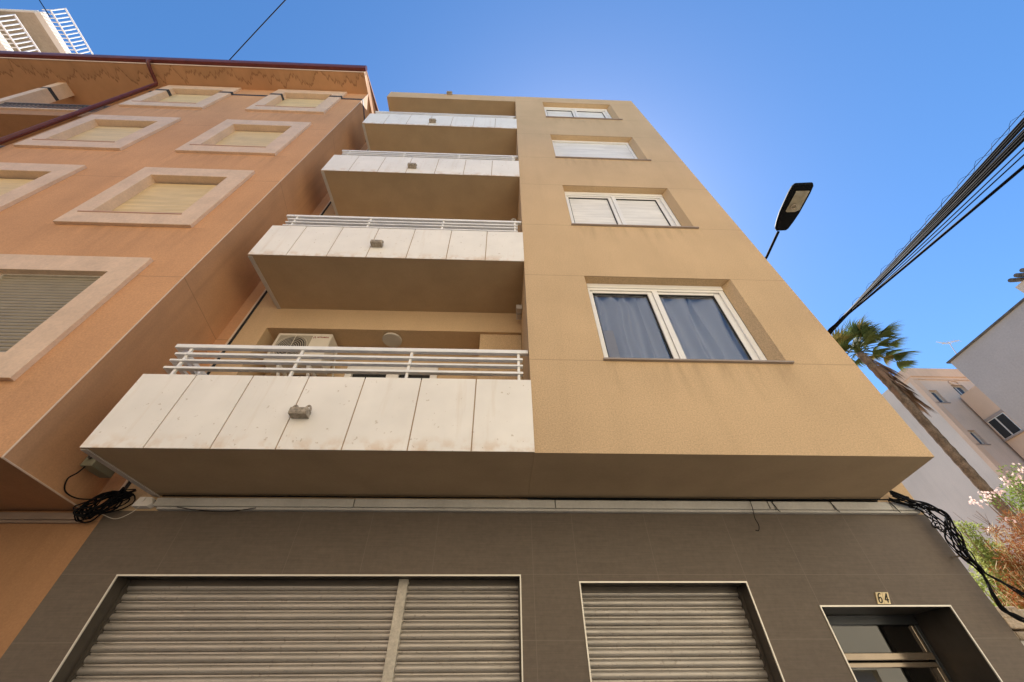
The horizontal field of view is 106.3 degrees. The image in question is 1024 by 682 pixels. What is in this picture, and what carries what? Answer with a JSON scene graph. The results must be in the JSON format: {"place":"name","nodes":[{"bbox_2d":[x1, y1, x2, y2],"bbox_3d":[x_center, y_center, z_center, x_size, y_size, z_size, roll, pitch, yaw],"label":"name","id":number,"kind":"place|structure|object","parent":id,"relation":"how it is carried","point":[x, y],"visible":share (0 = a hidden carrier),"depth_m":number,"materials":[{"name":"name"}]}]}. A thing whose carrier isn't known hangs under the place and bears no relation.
{"place":"outdoors","nodes":[
{"label":"outdoors","id":0,"kind":"place"},
{"bbox_2d":[0,0,1023,393],"label":"sky","id":1,"kind":"structure","parent":0,"point":[883,106],"materials":[{"name":"blue"}]},
{"bbox_2d":[882,368,1023,602],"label":"apartment building","id":2,"kind":"structure","parent":0,"point":[982,433],"depth_m":22.44,"materials":[{"name":"paint"}]},
{"bbox_2d":[931,392,950,402],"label":"window","id":3,"kind":"structure","parent":2,"relation":"in","point":[934,394],"depth_m":23.87,"materials":[{"name":"glass"}]},
{"bbox_2d":[938,340,958,353],"bbox_3d":[31.957,1.260,27.061,2.197,4.105,0.696,8,-46,-9],"label":"roof antenna","id":4,"kind":"object","parent":2,"relation":"on","point":[949,343],"visible":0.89,"depth_m":28.11,"materials":[{"name":"white metal"}]},
{"bbox_2d":[952,386,964,394],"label":"window","id":5,"kind":"structure","parent":2,"relation":"in","point":[958,389],"depth_m":24.40,"materials":[{"name":"glass"}]},
{"bbox_2d":[969,432,990,444],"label":"window","id":6,"kind":"structure","parent":2,"relation":"in","point":[971,433],"depth_m":21.84,"materials":[{"name":"glass"}]},
{"bbox_2d":[984,410,1023,441],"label":"window","id":7,"kind":"structure","parent":2,"relation":"in","point":[1008,429],"depth_m":21.46,"materials":[{"name":"glass"}]},
{"label":"ground","id":8,"kind":"structure","parent":0,"visible":0},
{"bbox_2d":[0,8,92,53],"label":"tower building","id":9,"kind":"structure","parent":8,"relation":"on","point":[29,30],"depth_m":18.90,"materials":[{"name":"white paint"}]},
{"bbox_2d":[0,51,378,657],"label":"apartment building","id":10,"kind":"structure","parent":8,"relation":"on","point":[147,204],"depth_m":5.62,"materials":[{"name":"paint"}]},
{"bbox_2d":[0,512,85,523],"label":"cable trunking","id":11,"kind":"object","parent":10,"relation":"attached to","point":[39,517],"visible":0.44,"depth_m":3.62,"materials":[{"name":"white plastic"}]},
{"bbox_2d":[0,162,86,211],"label":"window","id":12,"kind":"structure","parent":10,"relation":"in","point":[18,181],"depth_m":6.42,"materials":[{"name":"beige stone"}]},
{"bbox_2d":[0,254,152,380],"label":"window","id":13,"kind":"structure","parent":10,"relation":"in","point":[44,298],"depth_m":4.33,"materials":[{"name":"beige stone"}]},
{"bbox_2d":[80,455,114,477],"bbox_3d":[-3.994,1.205,3.712,0.110,0.120,0.285,1,-45,-2],"label":"junction box","id":14,"kind":"object","parent":10,"relation":"attached to","point":[94,467],"visible":0.58,"depth_m":3.66,"materials":[{"name":"grey plastic"}]},
{"bbox_2d":[64,466,96,499],"bbox_3d":[-3.997,1.342,3.595,0.054,0.253,0.322,-9,-45,8],"label":"wall cable","id":15,"kind":"object","parent":14,"relation":"attached to","point":[66,492],"depth_m":3.50,"materials":[{"name":"black rubber"}]},
{"bbox_2d":[13,114,181,150],"bbox_3d":[-8.411,-4.295,7.973,1.945,1.940,0.190,1,-45,-2],"label":"window","id":16,"kind":"structure","parent":10,"relation":"in","point":[91,132],"depth_m":7.98,"materials":[{"name":"beige stone"}]},
{"bbox_2d":[53,167,254,227],"bbox_3d":[-5.468,-2.278,6.108,1.870,1.940,0.190,1,-45,-2],"label":"window","id":17,"kind":"structure","parent":10,"relation":"in","point":[151,196],"depth_m":6.06,"materials":[{"name":"beige stone"}]},
{"bbox_2d":[118,85,241,109],"bbox_3d":[-8.434,-6.257,9.929,1.945,1.940,0.190,1,-45,-2],"label":"window","id":18,"kind":"structure","parent":10,"relation":"in","point":[183,97],"depth_m":9.96,"materials":[{"name":"beige stone"}]},
{"bbox_2d":[175,119,311,155],"bbox_3d":[-5.491,-4.240,8.063,1.870,1.940,0.190,1,-45,-2],"label":"window","id":19,"kind":"structure","parent":10,"relation":"in","point":[231,136],"depth_m":8.08,"materials":[{"name":"beige stone"}]},
{"bbox_2d":[229,0,285,59],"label":"overhead wire","id":20,"kind":"object","parent":10,"relation":"attached to","point":[257,29],"visible":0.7,"depth_m":9.83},
{"bbox_2d":[245,89,346,113],"bbox_3d":[-5.514,-6.202,10.018,1.870,1.940,0.190,1,-45,-2],"label":"window","id":21,"kind":"structure","parent":10,"relation":"in","point":[295,101],"depth_m":10.07,"materials":[{"name":"beige stone"}]},
{"bbox_2d":[0,92,1023,681],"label":"apartment building","id":22,"kind":"structure","parent":8,"relation":"on","point":[668,334],"depth_m":3.64,"materials":[{"name":"paint"}]},
{"bbox_2d":[73,487,136,522],"bbox_3d":[-3.887,1.551,3.664,0.378,0.315,0.209,1,-45,-2],"label":"cable coil","id":23,"kind":"object","parent":22,"relation":"attached to","point":[122,493],"visible":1,"depth_m":3.64,"materials":[{"name":"black rubber"}]},
{"bbox_2d":[131,497,155,508],"bbox_3d":[-3.588,1.585,3.758,0.177,0.090,0.070,1,-45,-2],"label":"cable cover","id":24,"kind":"object","parent":22,"relation":"attached to","point":[146,503],"visible":0.84,"depth_m":3.73,"materials":[{"name":"white paint"}]},
{"bbox_2d":[102,497,146,518],"bbox_3d":[-3.735,1.608,3.693,0.324,0.204,0.025,-1,-45,1],"label":"white wire","id":25,"kind":"object","parent":24,"relation":"hanging from","point":[123,516],"visible":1,"depth_m":3.64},
{"bbox_2d":[288,405,311,418],"bbox_3d":[-1.888,0.620,3.431,0.185,0.117,0.087,1,-45,-2],"label":"light","id":26,"kind":"object","parent":22,"relation":"attached to","point":[295,411],"visible":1,"depth_m":3.39,"materials":[{"name":"grey glass"}]},
{"bbox_2d":[263,333,337,376],"bbox_3d":[-2.962,0.373,5.393,0.865,0.975,0.434,1,-45,-2],"label":"air conditioner","id":27,"kind":"object","parent":22,"relation":"attached to","point":[292,339],"visible":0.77,"depth_m":5.44,"materials":[{"name":"white metal"}]},
{"bbox_2d":[370,240,383,247],"bbox_3d":[-1.912,-1.395,5.439,0.185,0.117,0.087,1,-45,-2],"label":"balcony light","id":28,"kind":"object","parent":22,"relation":"attached to","point":[376,243],"visible":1,"depth_m":5.39,"materials":[{"name":"grey glass"}]},
{"bbox_2d":[344,366,437,379],"bbox_3d":[-1.767,1.089,5.065,1.336,1.998,0.050,1,-45,-2],"label":"balcony door","id":29,"kind":"structure","parent":22,"relation":"in","point":[349,367],"depth_m":5.68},
{"bbox_2d":[382,332,401,346],"bbox_3d":[-1.798,-0.015,5.763,0.290,0.037,0.290,1,-45,-2],"label":"ceiling light","id":30,"kind":"object","parent":22,"relation":"attached to","point":[390,339],"visible":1,"depth_m":5.73,"materials":[{"name":"white glass"}]},
{"bbox_2d":[407,163,416,168],"bbox_3d":[-1.935,-3.413,7.451,0.185,0.117,0.087,1,-45,-2],"label":"balcony light","id":31,"kind":"object","parent":22,"relation":"attached to","point":[412,165],"visible":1,"depth_m":7.41,"materials":[{"name":"grey glass"}]},
{"bbox_2d":[429,118,435,122],"bbox_3d":[-1.959,-5.446,9.477,0.185,0.117,0.087,1,-45,-2],"label":"balcony light","id":32,"kind":"object","parent":22,"relation":"attached to","point":[432,120],"visible":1,"depth_m":9.44,"materials":[{"name":"grey glass"}]},
{"bbox_2d":[516,305,521,319],"bbox_3d":[0.101,-0.422,5.690,0.085,0.110,0.250,1,-45,-2],"label":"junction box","id":33,"kind":"object","parent":22,"relation":"attached to","point":[518,312],"visible":0.99,"depth_m":5.62,"materials":[{"name":"white plastic"}]},
{"bbox_2d":[153,498,923,514],"bbox_3d":[0.382,1.672,3.880,7.747,0.107,0.061,1,-45,-2],"label":"cable trunking","id":34,"kind":"object","parent":22,"relation":"attached to","point":[483,506],"visible":0.98,"depth_m":3.85,"materials":[{"name":"white plastic"}]},
{"bbox_2d":[178,507,254,511],"bbox_3d":[-2.872,1.630,3.717,0.751,0.051,0.016,1,-45,-2],"label":"sagging wire","id":35,"kind":"object","parent":34,"relation":"hanging from","point":[215,511],"visible":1,"depth_m":3.70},
{"bbox_2d":[162,495,903,499],"bbox_3d":[0.350,1.598,3.903,7.600,0.016,0.029,1,-45,-2],"label":"facade cable","id":36,"kind":"object","parent":34,"relation":"on","point":[493,497],"visible":0.98,"depth_m":3.88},
{"bbox_2d":[544,107,622,119],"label":"window","id":37,"kind":"structure","parent":22,"relation":"in","point":[551,112],"depth_m":11.19,"materials":[{"name":"white plastic"}]},
{"bbox_2d":[552,140,650,160],"bbox_3d":[1.945,-4.350,8.817,2.065,1.536,0.267,1,-45,-2],"label":"window","id":38,"kind":"structure","parent":22,"relation":"in","point":[562,148],"depth_m":9.01,"materials":[{"name":"white plastic"}]},
{"bbox_2d":[564,192,698,228],"bbox_3d":[1.970,-2.296,6.770,2.065,1.536,0.267,1,-45,-2],"label":"window","id":39,"kind":"structure","parent":22,"relation":"in","point":[585,208],"depth_m":6.92,"materials":[{"name":"white plastic"}]},
{"bbox_2d":[587,283,794,363],"bbox_3d":[1.993,-0.192,4.712,2.065,1.622,0.322,1,-45,-2],"label":"window","id":40,"kind":"structure","parent":22,"relation":"in","point":[700,324],"depth_m":4.84,"materials":[{"name":"white glass"}]},
{"bbox_2d":[765,182,812,259],"bbox_3d":[4.295,-1.678,6.229,0.331,0.300,1.749,1,-45,-2],"label":"street lamp","id":41,"kind":"object","parent":22,"relation":"attached to","point":[796,197],"visible":0.94,"depth_m":5.87,"materials":[{"name":"black metal"}]},
{"bbox_2d":[875,592,890,603],"bbox_3d":[3.317,2.299,3.432,0.152,0.090,0.017,1,-45,-2],"label":"house number","id":42,"kind":"object","parent":22,"relation":"attached to","point":[882,598],"visible":1,"depth_m":3.43,"materials":[{"name":"beige ceramic"}]},
{"bbox_2d":[826,615,952,681],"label":"entrance door","id":43,"kind":"structure","parent":22,"relation":"in","point":[875,647],"depth_m":3.55,"materials":[{"name":"brown metal"}]},
{"bbox_2d":[899,495,943,531],"bbox_3d":[4.177,1.750,3.888,0.240,0.398,0.092,1,-45,-2],"label":"wire tangle","id":44,"kind":"object","parent":22,"relation":"attached to","point":[917,507],"visible":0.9,"depth_m":3.89,"materials":[{"name":"black rubber"}]},
{"bbox_2d":[888,500,1016,590],"bbox_3d":[4.359,2.047,3.595,0.884,1.124,0.073,1,-45,-2],"label":"corner cable","id":45,"kind":"object","parent":44,"relation":"attached to","point":[948,543],"visible":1,"depth_m":3.73,"materials":[{"name":"black rubber"}]},
{"bbox_2d":[892,495,1023,592],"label":"corner cable","id":46,"kind":"object","parent":44,"relation":"attached to","point":[952,522],"visible":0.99,"depth_m":3.77,"materials":[{"name":"black rubber"}]},
{"bbox_2d":[828,165,1023,329],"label":"overhead cable","id":47,"kind":"object","parent":22,"relation":"attached to","point":[1007,180],"visible":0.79,"depth_m":3.39,"materials":[{"name":"black rubber"}]},
{"bbox_2d":[856,147,1023,305],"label":"overhead cable","id":48,"kind":"object","parent":47,"relation":"attached to","point":[946,221],"visible":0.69,"depth_m":3.58,"materials":[{"name":"black rubber"}]},
{"bbox_2d":[829,117,1023,332],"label":"overhead cable","id":49,"kind":"object","parent":22,"relation":"attached to","point":[996,148],"visible":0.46,"depth_m":4.01,"materials":[{"name":"black rubber"}]},
{"bbox_2d":[842,111,1023,314],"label":"spiral wrapped wire","id":50,"kind":"object","parent":49,"relation":"attached to","point":[946,199],"visible":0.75,"depth_m":4.25,"materials":[{"name":"black metal"}]},
{"bbox_2d":[830,121,1023,334],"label":"overhead cable","id":51,"kind":"object","parent":22,"relation":"attached to","point":[988,160],"visible":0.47,"depth_m":3.93,"materials":[{"name":"black rubber"}]},
{"bbox_2d":[835,154,1023,326],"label":"overhead cable","id":52,"kind":"object","parent":22,"relation":"attached to","point":[952,220],"visible":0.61,"depth_m":3.42,"materials":[{"name":"black rubber"}]},
{"bbox_2d":[836,134,1023,326],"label":"overhead cable","id":53,"kind":"object","parent":22,"relation":"attached to","point":[1002,157],"visible":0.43,"depth_m":3.57,"materials":[{"name":"black rubber"}]},
{"bbox_2d":[889,497,1023,597],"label":"corner cable","id":54,"kind":"object","parent":22,"relation":"attached to","point":[958,552],"visible":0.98,"depth_m":3.64,"materials":[{"name":"black rubber"}]},
{"bbox_2d":[891,494,1022,594],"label":"corner cable","id":55,"kind":"object","parent":22,"relation":"attached to","point":[950,528],"visible":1,"depth_m":3.80,"materials":[{"name":"black rubber"}]},
{"bbox_2d":[890,493,1023,621],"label":"corner cable","id":56,"kind":"object","parent":22,"relation":"attached to","point":[966,551],"visible":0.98,"depth_m":3.70,"materials":[{"name":"black rubber"}]},
{"bbox_2d":[892,499,1020,618],"bbox_3d":[4.294,2.040,3.601,0.697,1.106,0.045,1,-45,-2],"label":"corner cable","id":57,"kind":"object","parent":56,"relation":"on","point":[954,543],"visible":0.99,"depth_m":3.71,"materials":[{"name":"black rubber"}]},
{"bbox_2d":[893,501,1006,609],"bbox_3d":[4.301,2.062,3.599,0.725,1.113,0.058,1,-45,-2],"label":"corner cable","id":58,"kind":"object","parent":57,"relation":"on","point":[961,544],"visible":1,"depth_m":3.75,"materials":[{"name":"black rubber"}]},
{"bbox_2d":[910,505,1008,611],"bbox_3d":[4.284,2.052,3.593,0.721,1.143,0.069,1,-45,-2],"label":"corner cable","id":59,"kind":"object","parent":56,"relation":"on","point":[959,548],"visible":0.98,"depth_m":3.70,"materials":[{"name":"black rubber"}]},
{"bbox_2d":[893,495,1023,622],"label":"corner cable","id":60,"kind":"object","parent":22,"relation":"attached to","point":[962,546],"visible":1,"depth_m":3.65,"materials":[{"name":"black rubber"}]},
{"bbox_2d":[908,498,1023,619],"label":"corner cable","id":61,"kind":"object","parent":22,"relation":"attached to","point":[967,549],"visible":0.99,"depth_m":3.65,"materials":[{"name":"black rubber"}]},
{"bbox_2d":[831,313,1023,529],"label":"palm tree","id":62,"kind":"object","parent":8,"relation":"on","point":[864,333],"visible":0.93,"depth_m":12.33,"materials":[{"name":"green plant"}]},
{"bbox_2d":[946,268,1023,429],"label":"house","id":63,"kind":"structure","parent":8,"relation":"on","point":[988,362],"depth_m":12.98,"materials":[{"name":"painted plaster"},{"name":"glass"}]},
{"bbox_2d":[952,511,1023,609],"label":"green shrub","id":64,"kind":"object","parent":8,"relation":"on","point":[984,553],"visible":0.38,"depth_m":5.26,"materials":[{"name":"green plant"}]},
{"bbox_2d":[969,463,1023,535],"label":"flowering shrub","id":65,"kind":"object","parent":8,"relation":"on","point":[1019,484],"visible":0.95,"depth_m":6.41,"materials":[{"name":"green plant"}]},
{"bbox_2d":[977,508,1023,609],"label":"dry shrub","id":66,"kind":"object","parent":8,"relation":"on","point":[1018,551],"visible":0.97,"depth_m":5.00,"materials":[{"name":"plant"}]},
{"bbox_2d":[995,607,1023,644],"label":"garden wall","id":67,"kind":"structure","parent":8,"relation":"on","point":[1016,626],"depth_m":4.03,"materials":[{"name":"stone"}]},
{"bbox_3d":[4.277,2.066,3.639,0.065,0.074,0.121,1,-45,-2],"label":"cable clamp","id":68,"kind":"object","parent":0,"visible":0},
{"bbox_2d":[892,500,1019,619],"bbox_3d":[4.297,2.063,3.596,0.734,1.125,0.047,1,-45,-2],"label":"corner cable","id":69,"kind":"object","parent":68,"relation":"attached to","point":[985,576],"visible":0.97,"depth_m":3.40,"materials":[{"name":"black rubber"}]},
{"bbox_2d":[889,500,1023,617],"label":"corner cable","id":70,"kind":"object","parent":68,"relation":"attached to","point":[988,584],"visible":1,"depth_m":3.69,"materials":[{"name":"black rubber"}]},
{"bbox_2d":[893,492,1023,594],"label":"corner cable","id":71,"kind":"object","parent":68,"relation":"attached to","point":[961,536],"visible":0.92,"depth_m":3.67,"materials":[{"name":"black rubber"}]},
{"bbox_3d":[3.842,0.463,5.128,0.110,0.080,0.243,1,-45,-2],"label":"cable bracket","id":72,"kind":"object","parent":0,"visible":0},
{"bbox_2d":[828,131,1023,331],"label":"overhead cable","id":73,"kind":"object","parent":72,"relation":"attached to","point":[980,176],"visible":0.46,"depth_m":3.79,"materials":[{"name":"black rubber"}]},
{"bbox_2d":[831,124,1023,333],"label":"overhead cable","id":74,"kind":"object","parent":72,"relation":"attached to","point":[988,163],"visible":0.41,"depth_m":3.81,"materials":[{"name":"black rubber"}]},
{"bbox_2d":[838,138,1023,320],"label":"overhead cable","id":75,"kind":"object","parent":72,"relation":"attached to","point":[949,213],"visible":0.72,"depth_m":3.75,"materials":[{"name":"black rubber"}]},
{"bbox_2d":[954,129,1023,201],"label":"overhead cable","id":76,"kind":"object","parent":72,"relation":"attached to","point":[999,154],"visible":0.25,"depth_m":3.60,"materials":[{"name":"black rubber"}]}
]}

